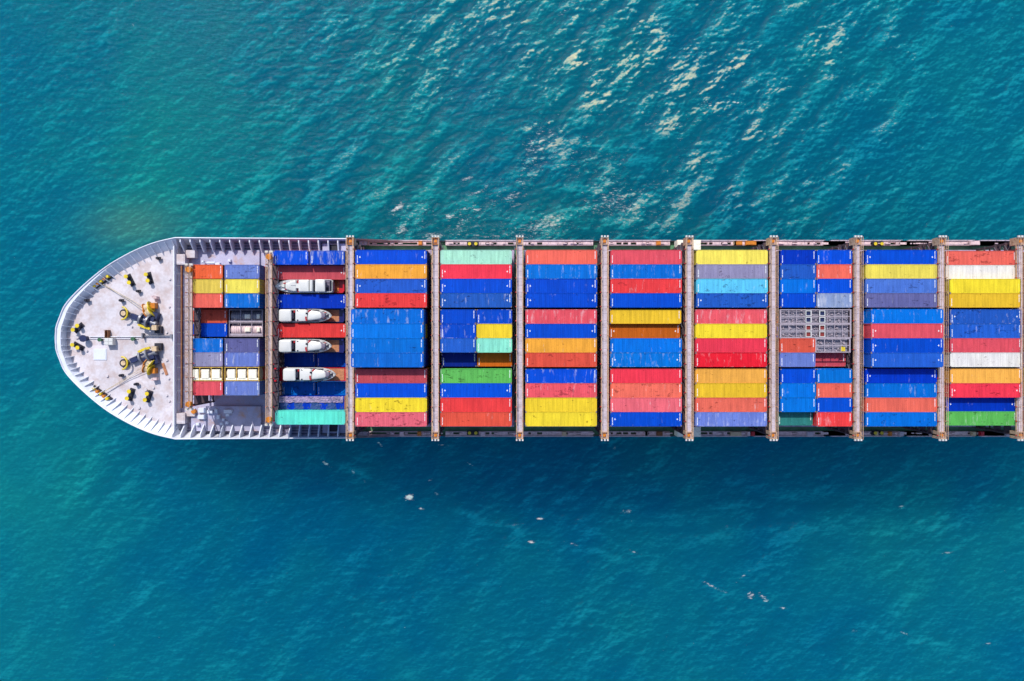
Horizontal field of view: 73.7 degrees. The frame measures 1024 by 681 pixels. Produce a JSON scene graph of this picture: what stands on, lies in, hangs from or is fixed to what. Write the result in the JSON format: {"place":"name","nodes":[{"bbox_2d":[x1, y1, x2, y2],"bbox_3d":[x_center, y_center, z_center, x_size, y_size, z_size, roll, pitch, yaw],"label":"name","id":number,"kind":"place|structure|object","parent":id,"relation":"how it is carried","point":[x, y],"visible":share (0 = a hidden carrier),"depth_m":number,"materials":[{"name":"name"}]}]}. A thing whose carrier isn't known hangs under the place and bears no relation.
{"place":"outdoors","nodes":[
{"label":"outdoors","id":0,"kind":"place"},
{"bbox_2d":[0,0,1023,680],"bbox_3d":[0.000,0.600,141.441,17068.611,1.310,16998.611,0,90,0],"label":"water","id":1,"kind":"structure","parent":0,"point":[128,552],"depth_m":141.50,"materials":[{"name":"teal liquid"}]},
{"bbox_2d":[55,235,1023,440],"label":"container ship","id":2,"kind":"object","parent":1,"relation":"on","point":[124,337],"visible":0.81,"depth_m":126.00,"materials":[{"name":"paint"}]},
{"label":"stacked container","id":3,"kind":"object","parent":2,"relation":"on","visible":0},
{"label":"stacked container","id":4,"kind":"object","parent":3,"relation":"on","visible":0},
{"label":"stacked container","id":5,"kind":"object","parent":4,"relation":"on","visible":0},
{"bbox_2d":[355,264,428,279],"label":"shipping container","id":6,"kind":"object","parent":5,"relation":"on","point":[391,271],"visible":0.95,"depth_m":116.55,"materials":[{"name":"metal"}]},
{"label":"stacked container","id":7,"kind":"object","parent":2,"relation":"on","visible":0},
{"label":"stacked container","id":8,"kind":"object","parent":7,"relation":"on","visible":0},
{"bbox_2d":[355,293,429,308],"bbox_3d":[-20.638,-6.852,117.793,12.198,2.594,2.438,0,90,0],"label":"shipping container","id":9,"kind":"object","parent":8,"relation":"on","point":[391,300],"visible":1,"depth_m":116.55,"materials":[{"name":"metal"}]},
{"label":"stacked container","id":10,"kind":"object","parent":2,"relation":"on","visible":0},
{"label":"stacked container","id":11,"kind":"object","parent":10,"relation":"on","visible":0},
{"bbox_2d":[443,308,511,308],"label":"stacked container","id":12,"kind":"object","parent":11,"relation":"on","point":[477,308],"visible":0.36,"depth_m":121.53,"materials":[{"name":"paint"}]},
{"bbox_2d":[440,293,511,307],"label":"shipping container","id":13,"kind":"object","parent":12,"relation":"on","point":[475,300],"visible":1,"depth_m":116.55,"materials":[{"name":"metal"}]},
{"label":"stacked container","id":14,"kind":"object","parent":2,"relation":"on","visible":0},
{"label":"stacked container","id":15,"kind":"object","parent":14,"relation":"on","visible":0},
{"bbox_2d":[525,308,593,308],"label":"stacked container","id":16,"kind":"object","parent":15,"relation":"on","point":[559,308],"visible":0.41,"depth_m":121.53,"materials":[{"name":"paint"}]},
{"bbox_2d":[525,293,596,307],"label":"shipping container","id":17,"kind":"object","parent":16,"relation":"on","point":[560,300],"visible":1,"depth_m":116.55,"materials":[{"name":"metal"}]},
{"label":"stacked container","id":18,"kind":"object","parent":2,"relation":"on","visible":0},
{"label":"stacked container","id":19,"kind":"object","parent":18,"relation":"on","visible":0},
{"bbox_2d":[609,308,676,308],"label":"stacked container","id":20,"kind":"object","parent":19,"relation":"on","point":[642,308],"visible":0.2,"depth_m":121.53,"materials":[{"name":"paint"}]},
{"bbox_2d":[609,293,681,307],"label":"shipping container","id":21,"kind":"object","parent":20,"relation":"on","point":[645,300],"visible":1,"depth_m":116.55,"materials":[{"name":"metal"}]},
{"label":"stacked container","id":22,"kind":"object","parent":2,"relation":"on","visible":0},
{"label":"stacked container","id":23,"kind":"object","parent":22,"relation":"on","visible":0},
{"bbox_2d":[694,308,759,308],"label":"stacked container","id":24,"kind":"object","parent":23,"relation":"on","point":[726,308],"visible":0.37,"depth_m":121.53,"materials":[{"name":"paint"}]},
{"bbox_2d":[694,293,767,307],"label":"shipping container","id":25,"kind":"object","parent":24,"relation":"on","point":[730,300],"visible":0.92,"depth_m":116.55,"materials":[{"name":"metal"}]},
{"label":"stacked container","id":26,"kind":"object","parent":2,"relation":"on","visible":0},
{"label":"stacked container","id":27,"kind":"object","parent":26,"relation":"on","visible":0},
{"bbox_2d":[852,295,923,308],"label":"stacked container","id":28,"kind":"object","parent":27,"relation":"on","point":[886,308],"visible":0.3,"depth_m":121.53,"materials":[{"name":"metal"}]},
{"bbox_2d":[860,293,936,307],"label":"shipping container","id":29,"kind":"object","parent":28,"relation":"on","point":[899,300],"visible":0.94,"depth_m":116.55,"materials":[{"name":"metal"}]},
{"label":"stacked container","id":30,"kind":"object","parent":2,"relation":"on","visible":0},
{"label":"stacked container","id":31,"kind":"object","parent":30,"relation":"on","visible":0},
{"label":"stacked container","id":32,"kind":"object","parent":31,"relation":"on","visible":0},
{"bbox_2d":[863,309,942,323],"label":"shipping container","id":33,"kind":"object","parent":32,"relation":"on","point":[902,316],"visible":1,"depth_m":115.05,"materials":[{"name":"metal"}]},
{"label":"stacked container","id":34,"kind":"object","parent":2,"relation":"on","visible":0},
{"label":"stacked container","id":35,"kind":"object","parent":34,"relation":"on","visible":0},
{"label":"stacked container","id":36,"kind":"object","parent":35,"relation":"on","visible":0},
{"bbox_2d":[863,324,942,337],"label":"shipping container","id":37,"kind":"object","parent":36,"relation":"on","point":[902,330],"visible":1,"depth_m":115.05,"materials":[{"name":"metal"}]},
{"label":"stacked container","id":38,"kind":"object","parent":2,"relation":"on","visible":0},
{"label":"stacked container","id":39,"kind":"object","parent":38,"relation":"on","visible":0},
{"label":"stacked container","id":40,"kind":"object","parent":39,"relation":"on","visible":0},
{"bbox_2d":[863,338,942,352],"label":"shipping container","id":41,"kind":"object","parent":40,"relation":"on","point":[902,345],"visible":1,"depth_m":115.05,"materials":[{"name":"metal"}]},
{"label":"stacked container","id":42,"kind":"object","parent":2,"relation":"on","visible":0},
{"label":"stacked container","id":43,"kind":"object","parent":42,"relation":"on","visible":0},
{"bbox_2d":[860,352,864,366],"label":"stacked container","id":44,"kind":"object","parent":43,"relation":"on","point":[862,358],"visible":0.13,"depth_m":118.02,"materials":[{"name":"paint"}]},
{"bbox_2d":[863,353,942,366],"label":"shipping container","id":45,"kind":"object","parent":44,"relation":"on","point":[902,359],"visible":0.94,"depth_m":115.05,"materials":[{"name":"metal"}]},
{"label":"stacked container","id":46,"kind":"object","parent":2,"relation":"on","visible":0},
{"bbox_2d":[860,367,916,367],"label":"stacked container","id":47,"kind":"object","parent":46,"relation":"on","point":[888,367],"visible":0.2,"depth_m":124.09,"materials":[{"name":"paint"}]},
{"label":"stacked container","id":48,"kind":"object","parent":47,"relation":"on","visible":0},
{"bbox_2d":[860,368,936,382],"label":"shipping container","id":49,"kind":"object","parent":48,"relation":"on","point":[899,375],"visible":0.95,"depth_m":116.55,"materials":[{"name":"metal"}]},
{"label":"stacked container","id":50,"kind":"object","parent":2,"relation":"on","visible":0},
{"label":"stacked container","id":51,"kind":"object","parent":50,"relation":"on","visible":0},
{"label":"stacked container","id":52,"kind":"object","parent":51,"relation":"on","visible":0},
{"bbox_2d":[860,382,936,397],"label":"shipping container","id":53,"kind":"object","parent":52,"relation":"on","point":[899,390],"visible":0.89,"depth_m":116.55,"materials":[{"name":"metal"}]},
{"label":"stacked container","id":54,"kind":"object","parent":2,"relation":"on","visible":0},
{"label":"stacked container","id":55,"kind":"object","parent":54,"relation":"on","visible":0},
{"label":"stacked container","id":56,"kind":"object","parent":55,"relation":"on","visible":0},
{"bbox_2d":[860,397,936,411],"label":"shipping container","id":57,"kind":"object","parent":56,"relation":"on","point":[899,404],"visible":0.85,"depth_m":116.55,"materials":[{"name":"metal"}]},
{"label":"stacked container","id":58,"kind":"object","parent":2,"relation":"on","visible":0},
{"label":"stacked container","id":59,"kind":"object","parent":58,"relation":"on","visible":0},
{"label":"stacked container","id":60,"kind":"object","parent":59,"relation":"on","visible":0},
{"bbox_2d":[945,279,1020,293],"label":"shipping container","id":61,"kind":"object","parent":60,"relation":"on","point":[982,285],"visible":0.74,"depth_m":116.55,"materials":[{"name":"metal"}]},
{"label":"stacked container","id":62,"kind":"object","parent":2,"relation":"on","visible":0},
{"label":"stacked container","id":63,"kind":"object","parent":62,"relation":"on","visible":0},
{"bbox_2d":[935,308,1003,308],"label":"stacked container","id":64,"kind":"object","parent":63,"relation":"on","point":[972,308],"visible":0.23,"depth_m":121.53,"materials":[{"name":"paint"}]},
{"bbox_2d":[945,293,1020,307],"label":"shipping container","id":65,"kind":"object","parent":64,"relation":"on","point":[982,300],"visible":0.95,"depth_m":116.55,"materials":[{"name":"metal"}]},
{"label":"stacked container","id":66,"kind":"object","parent":2,"relation":"on","visible":0},
{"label":"stacked container","id":67,"kind":"object","parent":66,"relation":"on","visible":0},
{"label":"stacked container","id":68,"kind":"object","parent":67,"relation":"on","visible":0},
{"bbox_2d":[945,309,1021,323],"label":"shipping container","id":69,"kind":"object","parent":68,"relation":"on","point":[983,316],"visible":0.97,"depth_m":116.55,"materials":[{"name":"metal"}]},
{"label":"stacked container","id":70,"kind":"object","parent":2,"relation":"on","visible":0},
{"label":"stacked container","id":71,"kind":"object","parent":70,"relation":"on","visible":0},
{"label":"stacked container","id":72,"kind":"object","parent":71,"relation":"on","visible":0},
{"bbox_2d":[945,324,1021,337],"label":"shipping container","id":73,"kind":"object","parent":72,"relation":"on","point":[983,330],"visible":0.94,"depth_m":116.55,"materials":[{"name":"metal"}]},
{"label":"stacked container","id":74,"kind":"object","parent":2,"relation":"on","visible":0},
{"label":"stacked container","id":75,"kind":"object","parent":74,"relation":"on","visible":0},
{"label":"stacked container","id":76,"kind":"object","parent":75,"relation":"on","visible":0},
{"bbox_2d":[945,338,1021,351],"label":"shipping container","id":77,"kind":"object","parent":76,"relation":"on","point":[983,344],"visible":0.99,"depth_m":116.55,"materials":[{"name":"metal"}]},
{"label":"stacked container","id":78,"kind":"object","parent":2,"relation":"on","visible":0},
{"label":"stacked container","id":79,"kind":"object","parent":78,"relation":"on","visible":0},
{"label":"stacked container","id":80,"kind":"object","parent":79,"relation":"on","visible":0},
{"bbox_2d":[945,352,1021,366],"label":"shipping container","id":81,"kind":"object","parent":80,"relation":"on","point":[983,359],"visible":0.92,"depth_m":116.55,"materials":[{"name":"metal"}]},
{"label":"stacked container","id":82,"kind":"object","parent":2,"relation":"on","visible":0},
{"bbox_2d":[926,367,996,367],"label":"stacked container","id":83,"kind":"object","parent":82,"relation":"on","point":[967,367],"visible":0.17,"depth_m":124.09,"materials":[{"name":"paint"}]},
{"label":"stacked container","id":84,"kind":"object","parent":83,"relation":"on","visible":0},
{"bbox_2d":[945,368,1021,382],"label":"shipping container","id":85,"kind":"object","parent":84,"relation":"on","point":[983,375],"visible":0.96,"depth_m":116.55,"materials":[{"name":"metal"}]},
{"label":"stacked container","id":86,"kind":"object","parent":2,"relation":"on","visible":0},
{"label":"stacked container","id":87,"kind":"object","parent":86,"relation":"on","visible":0},
{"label":"stacked container","id":88,"kind":"object","parent":87,"relation":"on","visible":0},
{"bbox_2d":[945,383,1021,397],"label":"shipping container","id":89,"kind":"object","parent":88,"relation":"on","point":[983,390],"visible":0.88,"depth_m":116.55,"materials":[{"name":"metal"}]},
{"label":"stacked container","id":90,"kind":"object","parent":2,"relation":"on","visible":0},
{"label":"stacked container","id":91,"kind":"object","parent":90,"relation":"on","visible":0},
{"bbox_2d":[275,409,346,424],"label":"shipping container","id":92,"kind":"object","parent":91,"relation":"on","point":[310,417],"visible":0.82,"depth_m":118.94,"materials":[{"name":"metal"}]},
{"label":"stacked container","id":93,"kind":"object","parent":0,"visible":0},
{"bbox_2d":[351,309,424,323],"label":"shipping container","id":94,"kind":"object","parent":93,"relation":"on","point":[387,316],"visible":1,"depth_m":114.84,"materials":[{"name":"metal"}]},
{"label":"stacked container","id":95,"kind":"object","parent":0,"visible":0},
{"bbox_2d":[351,338,424,352],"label":"shipping container","id":96,"kind":"object","parent":95,"relation":"on","point":[387,345],"visible":1,"depth_m":114.84,"materials":[{"name":"metal"}]},
{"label":"stacked container","id":97,"kind":"object","parent":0,"visible":0},
{"bbox_2d":[355,368,428,382],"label":"shipping container","id":98,"kind":"object","parent":97,"relation":"on","point":[391,375],"visible":1,"depth_m":116.55,"materials":[{"name":"metal"}]},
{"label":"stacked container","id":99,"kind":"object","parent":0,"visible":0},
{"bbox_2d":[355,382,428,397],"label":"shipping container","id":100,"kind":"object","parent":99,"relation":"on","point":[391,390],"visible":0.94,"depth_m":116.55,"materials":[{"name":"metal"}]},
{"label":"stacked container","id":101,"kind":"object","parent":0,"visible":0},
{"bbox_2d":[440,264,511,278],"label":"shipping container","id":102,"kind":"object","parent":101,"relation":"on","point":[475,271],"visible":0.94,"depth_m":116.55,"materials":[{"name":"metal"}]},
{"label":"stacked container","id":103,"kind":"object","parent":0,"visible":0},
{"bbox_2d":[440,368,511,382],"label":"shipping container","id":104,"kind":"object","parent":103,"relation":"on","point":[475,375],"visible":1,"depth_m":116.55,"materials":[{"name":"metal"}]},
{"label":"stacked container","id":105,"kind":"object","parent":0,"visible":0},
{"bbox_2d":[440,383,511,397],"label":"shipping container","id":106,"kind":"object","parent":105,"relation":"on","point":[475,390],"visible":0.96,"depth_m":116.55,"materials":[{"name":"metal"}]},
{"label":"stacked container","id":107,"kind":"object","parent":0,"visible":0},
{"bbox_2d":[525,264,596,279],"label":"shipping container","id":108,"kind":"object","parent":107,"relation":"on","point":[560,271],"visible":0.94,"depth_m":116.55,"materials":[{"name":"metal"}]},
{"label":"stacked container","id":109,"kind":"object","parent":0,"visible":0},
{"bbox_2d":[525,309,596,323],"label":"shipping container","id":110,"kind":"object","parent":109,"relation":"on","point":[560,316],"visible":0.99,"depth_m":116.55,"materials":[{"name":"metal"}]},
{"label":"stacked container","id":111,"kind":"object","parent":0,"visible":0},
{"bbox_2d":[525,338,596,352],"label":"shipping container","id":112,"kind":"object","parent":111,"relation":"on","point":[560,345],"visible":1,"depth_m":116.55,"materials":[{"name":"metal"}]},
{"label":"stacked container","id":113,"kind":"object","parent":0,"visible":0},
{"bbox_2d":[525,368,596,382],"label":"shipping container","id":114,"kind":"object","parent":113,"relation":"on","point":[560,375],"visible":1,"depth_m":116.55,"materials":[{"name":"metal"}]},
{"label":"stacked container","id":115,"kind":"object","parent":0,"visible":0},
{"bbox_2d":[525,383,596,397],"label":"shipping container","id":116,"kind":"object","parent":115,"relation":"on","point":[560,390],"visible":0.93,"depth_m":116.55,"materials":[{"name":"metal"}]},
{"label":"stacked container","id":117,"kind":"object","parent":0,"visible":0},
{"bbox_2d":[609,264,681,278],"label":"shipping container","id":118,"kind":"object","parent":117,"relation":"on","point":[645,271],"visible":0.91,"depth_m":116.55,"materials":[{"name":"metal"}]},
{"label":"stacked container","id":119,"kind":"object","parent":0,"visible":0},
{"bbox_2d":[609,309,680,323],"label":"shipping container","id":120,"kind":"object","parent":119,"relation":"on","point":[645,316],"visible":0.96,"depth_m":117.05,"materials":[{"name":"metal"}]},
{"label":"stacked container","id":121,"kind":"object","parent":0,"visible":0},
{"bbox_2d":[609,338,681,352],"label":"shipping container","id":122,"kind":"object","parent":121,"relation":"on","point":[645,345],"visible":0.98,"depth_m":116.55,"materials":[{"name":"metal"}]},
{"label":"stacked container","id":123,"kind":"object","parent":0,"visible":0},
{"bbox_2d":[609,368,681,382],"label":"shipping container","id":124,"kind":"object","parent":123,"relation":"on","point":[645,375],"visible":0.97,"depth_m":116.55,"materials":[{"name":"metal"}]},
{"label":"stacked container","id":125,"kind":"object","parent":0,"visible":0},
{"bbox_2d":[609,383,681,397],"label":"shipping container","id":126,"kind":"object","parent":125,"relation":"on","point":[645,390],"visible":0.93,"depth_m":116.55,"materials":[{"name":"metal"}]},
{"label":"stacked container","id":127,"kind":"object","parent":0,"visible":0},
{"bbox_2d":[694,264,767,278],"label":"shipping container","id":128,"kind":"object","parent":127,"relation":"on","point":[730,271],"visible":0.91,"depth_m":116.55,"materials":[{"name":"metal"}]},
{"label":"stacked container","id":129,"kind":"object","parent":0,"visible":0},
{"bbox_2d":[694,309,766,323],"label":"shipping container","id":130,"kind":"object","parent":129,"relation":"on","point":[730,316],"visible":0.91,"depth_m":116.55,"materials":[{"name":"metal"}]},
{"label":"stacked container","id":131,"kind":"object","parent":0,"visible":0},
{"bbox_2d":[694,352,766,366],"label":"shipping container","id":132,"kind":"object","parent":131,"relation":"on","point":[730,359],"visible":0.93,"depth_m":116.55,"materials":[{"name":"metal"}]},
{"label":"stacked container","id":133,"kind":"object","parent":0,"visible":0},
{"bbox_2d":[694,368,766,382],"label":"shipping container","id":134,"kind":"object","parent":133,"relation":"on","point":[730,375],"visible":0.98,"depth_m":116.55,"materials":[{"name":"metal"}]},
{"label":"stacked container","id":135,"kind":"object","parent":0,"visible":0},
{"bbox_2d":[694,383,766,397],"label":"shipping container","id":136,"kind":"object","parent":135,"relation":"on","point":[730,390],"visible":0.91,"depth_m":116.55,"materials":[{"name":"metal"}]},
{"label":"stacked container","id":137,"kind":"object","parent":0,"visible":0},
{"bbox_2d":[860,250,936,264],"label":"shipping container","id":138,"kind":"object","parent":137,"relation":"on","point":[899,256],"visible":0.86,"depth_m":116.55,"materials":[{"name":"metal"}]},
{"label":"stacked container","id":139,"kind":"object","parent":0,"visible":0},
{"bbox_2d":[860,264,936,279],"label":"shipping container","id":140,"kind":"object","parent":139,"relation":"on","point":[899,271],"visible":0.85,"depth_m":116.55,"materials":[{"name":"metal"}]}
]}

